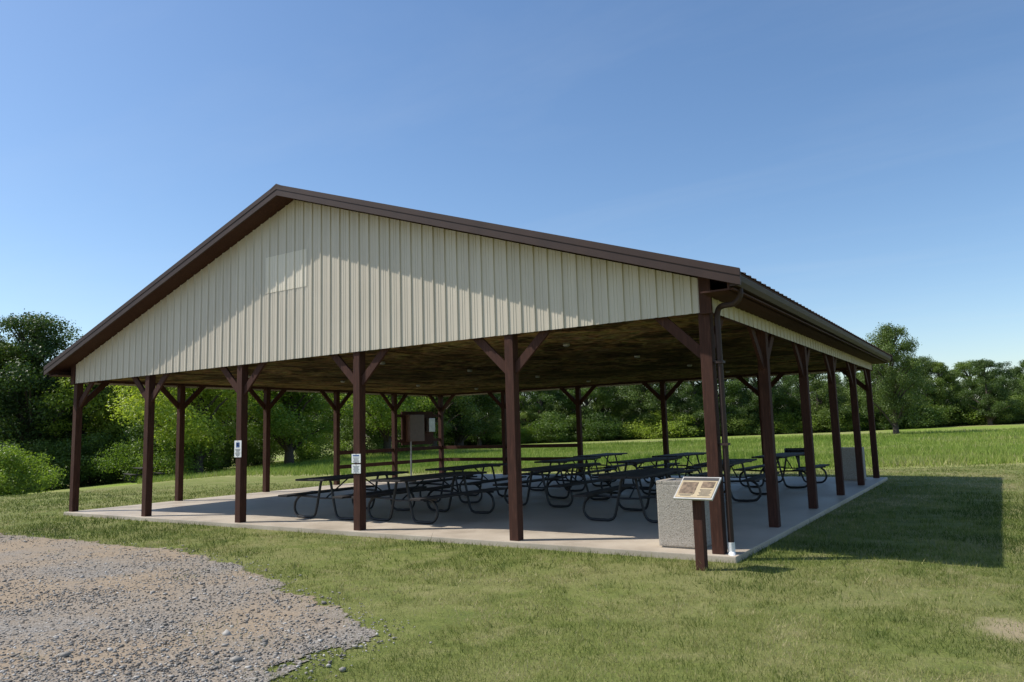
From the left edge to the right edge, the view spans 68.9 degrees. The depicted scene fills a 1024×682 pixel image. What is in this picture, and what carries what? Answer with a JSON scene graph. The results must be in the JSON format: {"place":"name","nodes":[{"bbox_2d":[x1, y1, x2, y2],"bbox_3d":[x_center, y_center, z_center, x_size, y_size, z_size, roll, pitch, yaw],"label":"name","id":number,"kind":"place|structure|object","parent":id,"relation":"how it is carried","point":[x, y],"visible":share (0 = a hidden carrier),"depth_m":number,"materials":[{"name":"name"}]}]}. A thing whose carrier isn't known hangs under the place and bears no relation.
{"place":"outdoors","nodes":[
{"label":"outdoors","id":0,"kind":"place"},
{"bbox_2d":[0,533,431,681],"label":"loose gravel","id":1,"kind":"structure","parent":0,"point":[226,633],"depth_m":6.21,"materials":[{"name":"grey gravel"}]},
{"bbox_2d":[0,423,1023,681],"bbox_3d":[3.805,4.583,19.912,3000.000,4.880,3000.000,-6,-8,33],"label":"ground","id":2,"kind":"structure","parent":0,"point":[424,625],"depth_m":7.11,"materials":[{"name":"green plant"}]},
{"bbox_2d":[0,438,27,476],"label":"shrub","id":3,"kind":"object","parent":2,"relation":"on","point":[8,446],"visible":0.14,"depth_m":36.99,"materials":[{"name":"green plant"}]},
{"bbox_2d":[0,332,64,449],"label":"oak tree","id":4,"kind":"object","parent":2,"relation":"on","point":[5,355],"visible":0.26,"depth_m":46.07,"materials":[{"name":"green plant"}]},
{"bbox_2d":[0,442,68,495],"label":"shrub","id":5,"kind":"object","parent":2,"relation":"on","point":[10,459],"visible":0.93,"depth_m":32.66,"materials":[{"name":"green plant"}]},
{"bbox_2d":[11,438,98,491],"bbox_3d":[-27.118,7.432,43.679,5.234,3.474,4.263,-4,-7,16],"label":"shrub","id":6,"kind":"object","parent":2,"relation":"on","point":[51,452],"visible":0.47,"depth_m":43.22,"materials":[{"name":"green plant"}]},
{"bbox_2d":[0,308,118,491],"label":"oak tree","id":7,"kind":"object","parent":2,"relation":"on","point":[39,330],"visible":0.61,"depth_m":46.22,"materials":[{"name":"green plant"}]},
{"bbox_2d":[39,378,126,444],"bbox_3d":[-29.138,5.200,52.070,7.697,10.093,7.624,-2,-7,7],"label":"ash tree","id":8,"kind":"object","parent":2,"relation":"on","point":[71,418],"visible":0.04,"depth_m":50.07,"materials":[{"name":"green plant"}]},
{"bbox_2d":[52,431,124,486],"bbox_3d":[-25.542,7.362,45.298,4.650,3.790,5.709,4,-9,-39],"label":"shrub","id":9,"kind":"object","parent":2,"relation":"on","point":[94,444],"visible":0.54,"depth_m":44.81,"materials":[{"name":"green plant"}]},
{"bbox_2d":[84,424,134,483],"bbox_3d":[-26.686,7.761,49.799,5.425,4.421,6.661,3,-8,-36],"label":"shrub","id":10,"kind":"object","parent":2,"relation":"on","point":[109,450],"visible":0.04,"depth_m":48.89,"materials":[{"name":"green plant"}]},
{"bbox_2d":[29,377,203,481],"bbox_3d":[-25.463,4.618,49.435,9.574,9.966,11.432,0,-7,-11],"label":"maple tree","id":11,"kind":"object","parent":2,"relation":"on","point":[99,420],"visible":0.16,"depth_m":47.36,"materials":[{"name":"green plant"}]},
{"bbox_2d":[88,439,187,482],"bbox_3d":[-21.892,7.123,43.544,5.256,2.958,4.650,-2,-7,0],"label":"shrub","id":12,"kind":"object","parent":2,"relation":"on","point":[125,450],"visible":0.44,"depth_m":42.58,"materials":[{"name":"green plant"}]},
{"bbox_2d":[91,421,191,472],"bbox_3d":[-21.892,6.890,45.512,5.038,4.105,6.185,-8,-10,43],"label":"shrub","id":13,"kind":"object","parent":2,"relation":"on","point":[136,434],"visible":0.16,"depth_m":44.62,"materials":[{"name":"green plant"}]},
{"bbox_2d":[123,467,164,482],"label":"picnic table","id":14,"kind":"object","parent":2,"relation":"on","point":[131,475],"visible":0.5,"depth_m":40.87,"materials":[{"name":"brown wood"}]},
{"bbox_2d":[117,435,227,476],"bbox_3d":[-19.085,6.657,42.731,5.116,3.254,5.781,-8,-9,43],"label":"shrub","id":15,"kind":"object","parent":2,"relation":"on","point":[169,460],"visible":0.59,"depth_m":42.01,"materials":[{"name":"green plant"}]},
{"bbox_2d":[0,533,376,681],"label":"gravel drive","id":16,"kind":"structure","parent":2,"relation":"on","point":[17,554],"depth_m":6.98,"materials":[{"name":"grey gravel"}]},
{"bbox_2d":[102,385,280,473],"bbox_3d":[-18.643,3.273,44.433,9.676,10.072,11.554,1,-7,-19],"label":"maple tree","id":17,"kind":"object","parent":2,"relation":"on","point":[199,416],"visible":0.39,"depth_m":42.52,"materials":[{"name":"green plant"}]},
{"bbox_2d":[188,423,252,471],"bbox_3d":[-19.639,7.331,49.714,4.650,3.790,5.709,-4,-7,15],"label":"shrub","id":18,"kind":"object","parent":2,"relation":"on","point":[218,464],"visible":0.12,"depth_m":49.23,"materials":[{"name":"green plant"}]},
{"bbox_2d":[210,391,278,456],"bbox_3d":[-20.738,4.482,55.979,8.552,10.704,8.471,-6,-8,30],"label":"ash tree","id":19,"kind":"object","parent":2,"relation":"on","point":[232,421],"visible":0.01,"depth_m":54.51,"materials":[{"name":"green plant"}]},
{"bbox_2d":[224,420,282,467],"bbox_3d":[-17.551,7.372,51.775,4.650,3.790,5.709,0,-7,-10],"label":"shrub","id":20,"kind":"object","parent":2,"relation":"on","point":[255,449],"visible":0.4,"depth_m":50.30,"materials":[{"name":"green plant"}]},
{"bbox_2d":[216,390,352,464],"bbox_3d":[-15.036,3.662,50.441,9.676,10.072,11.554,0,-7,-12],"label":"maple tree","id":21,"kind":"object","parent":2,"relation":"on","point":[287,430],"visible":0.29,"depth_m":49.13,"materials":[{"name":"green plant"}]},
{"bbox_2d":[276,430,350,461],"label":"shrub","id":22,"kind":"object","parent":2,"relation":"on","point":[312,448],"visible":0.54,"depth_m":53.89,"materials":[{"name":"green plant"}]},
{"bbox_2d":[301,394,372,450],"bbox_3d":[-15.960,4.998,66.294,8.875,11.214,8.959,3,-8,-33],"label":"ash tree","id":23,"kind":"object","parent":2,"relation":"on","point":[329,416],"visible":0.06,"depth_m":64.66,"materials":[{"name":"green plant"}]},
{"bbox_2d":[326,415,384,454],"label":"shrub","id":24,"kind":"object","parent":2,"relation":"on","point":[346,427],"visible":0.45,"depth_m":61.06,"materials":[{"name":"green plant"}]},
{"bbox_2d":[328,393,435,454],"bbox_3d":[-10.638,4.071,62.446,10.185,11.662,12.162,1,-8,-23],"label":"maple tree","id":25,"kind":"object","parent":2,"relation":"on","point":[380,409],"visible":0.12,"depth_m":59.92,"materials":[{"name":"green plant"}]},
{"bbox_2d":[382,428,436,451],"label":"shrub","id":26,"kind":"object","parent":2,"relation":"on","point":[407,446],"visible":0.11,"depth_m":64.65,"materials":[{"name":"green plant"}]},
{"bbox_2d":[410,395,482,445],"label":"oak tree","id":27,"kind":"object","parent":2,"relation":"on","point":[467,410],"visible":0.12,"depth_m":72.96,"materials":[{"name":"green plant"}]},
{"bbox_2d":[43,184,892,562],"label":"picnic pavilion","id":28,"kind":"structure","parent":2,"relation":"on","point":[281,290],"depth_m":13.38,"materials":[{"name":"metal"}]},
{"bbox_2d":[234,440,241,456],"bbox_3d":[-5.117,2.014,13.929,0.200,0.310,0.013,-6,-8,33],"label":"post notice sign","id":29,"kind":"object","parent":28,"relation":"attached to","point":[238,448],"visible":1,"depth_m":13.92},
{"bbox_2d":[278,471,426,519],"bbox_3d":[-3.081,3.023,14.687,1.695,0.766,2.440,-6,-8,31],"label":"picnic table","id":30,"kind":"object","parent":28,"relation":"on","point":[330,479],"visible":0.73,"depth_m":14.31,"materials":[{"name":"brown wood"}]},
{"bbox_2d":[352,454,360,462],"bbox_3d":[-2.561,1.929,12.260,0.200,0.145,0.013,-6,-8,33],"label":"post notice sign","id":31,"kind":"object","parent":28,"relation":"attached to","point":[356,458],"visible":1,"depth_m":12.25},
{"bbox_2d":[352,464,360,472],"bbox_3d":[-2.556,2.098,12.239,0.200,0.145,0.013,-6,-8,33],"label":"post notice sign","id":32,"kind":"object","parent":28,"relation":"attached to","point":[356,468],"visible":1,"depth_m":12.23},
{"bbox_2d":[351,471,505,523],"bbox_3d":[-1.478,2.865,13.771,1.695,0.766,2.440,-6,-8,35],"label":"picnic table","id":33,"kind":"object","parent":28,"relation":"on","point":[428,497],"visible":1,"depth_m":13.52,"materials":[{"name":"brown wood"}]},
{"bbox_2d":[409,463,526,503],"bbox_3d":[-0.969,3.264,17.178,1.695,0.766,2.440,-6,-8,30],"label":"picnic table","id":34,"kind":"object","parent":28,"relation":"on","point":[463,468],"visible":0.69,"depth_m":16.78,"materials":[{"name":"black metal"}]},
{"bbox_2d":[493,463,616,507],"bbox_3d":[0.985,3.040,15.798,1.695,0.766,2.440,-7,-9,36],"label":"picnic table","id":35,"kind":"object","parent":28,"relation":"on","point":[567,486],"visible":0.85,"depth_m":15.52,"materials":[{"name":"black metal"}]},
{"bbox_2d":[522,457,616,491],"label":"picnic table","id":36,"kind":"object","parent":28,"relation":"on","point":[577,459],"visible":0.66,"depth_m":19.08,"materials":[{"name":"black metal"}]},
{"bbox_2d":[565,453,634,481],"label":"picnic table","id":37,"kind":"object","parent":28,"relation":"on","point":[607,461],"visible":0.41,"depth_m":21.92,"materials":[{"name":"black metal"}]},
{"bbox_2d":[573,468,684,522],"bbox_3d":[2.314,2.653,12.924,1.695,0.766,2.440,-5,-8,29],"label":"picnic table","id":38,"kind":"object","parent":28,"relation":"on","point":[644,473],"visible":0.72,"depth_m":12.47,"materials":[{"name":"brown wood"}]},
{"bbox_2d":[592,457,699,494],"bbox_3d":[3.265,3.242,18.002,1.695,0.766,2.440,-7,-9,37],"label":"picnic table","id":39,"kind":"object","parent":28,"relation":"on","point":[644,460],"visible":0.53,"depth_m":17.72,"materials":[{"name":"black metal"}]},
{"bbox_2d":[639,452,706,482],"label":"picnic table","id":40,"kind":"object","parent":28,"relation":"on","point":[685,454],"visible":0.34,"depth_m":20.55,"materials":[{"name":"black metal"}]},
{"bbox_2d":[656,478,711,548],"bbox_3d":[2.260,2.225,9.690,0.560,0.846,0.560,-6,-8,33],"label":"concrete litter bin","id":41,"kind":"object","parent":28,"relation":"on","point":[675,524],"visible":0.52,"depth_m":9.50,"materials":[{"name":"grey concrete"}]},
{"bbox_2d":[681,459,778,501],"bbox_3d":[4.588,2.942,15.843,1.695,0.766,2.440,-6,-8,30],"label":"picnic table","id":42,"kind":"object","parent":28,"relation":"on","point":[754,479],"visible":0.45,"depth_m":15.35,"materials":[{"name":"black metal"}]},
{"bbox_2d":[734,452,829,487],"bbox_3d":[6.753,3.213,18.596,1.695,0.766,2.440,-7,-9,36],"label":"picnic table","id":43,"kind":"object","parent":28,"relation":"on","point":[796,454],"visible":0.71,"depth_m":18.34,"materials":[{"name":"black metal"}]},
{"bbox_2d":[841,447,866,479],"bbox_3d":[9.083,3.264,19.883,0.560,0.846,0.560,-6,-8,30],"label":"concrete litter bin","id":44,"kind":"object","parent":28,"relation":"on","point":[849,464],"visible":0.54,"depth_m":19.68,"materials":[{"name":"grey concrete"}]},
{"bbox_2d":[0,354,1023,466],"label":"distant tree line","id":45,"kind":"object","parent":2,"relation":"on","point":[625,412],"visible":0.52,"depth_m":97.36,"materials":[{"name":"green plant"}]},
{"bbox_2d":[673,477,721,570],"bbox_3d":[2.117,2.075,8.418,0.470,1.049,0.295,-7,-9,39],"label":"interpretive sign","id":46,"kind":"object","parent":2,"relation":"on","point":[698,491],"visible":0.91,"depth_m":8.39,"materials":[{"name":"brown wood"}]},
{"bbox_2d":[784,448,804,475],"bbox_3d":[8.687,3.676,22.605,0.760,0.850,0.591,-5,-7,23],"label":"charcoal grill","id":47,"kind":"object","parent":2,"relation":"on","point":[790,450],"visible":0.49,"depth_m":22.88,"materials":[{"name":"black metal"}]},
{"bbox_2d":[846,321,935,433],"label":"oak tree","id":48,"kind":"object","parent":2,"relation":"on","point":[890,385],"visible":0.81,"depth_m":69.09,"materials":[{"name":"green plant"}]},
{"bbox_2d":[0,0,1023,414],"label":"sky","id":49,"kind":"structure","parent":0,"point":[860,161],"materials":[{"name":"blue"}]},
{"bbox_2d":[135,427,1023,483],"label":"meadow grass","id":50,"kind":"structure","parent":0,"point":[966,446],"depth_m":40.37,"materials":[{"name":"green plant"}]}
]}

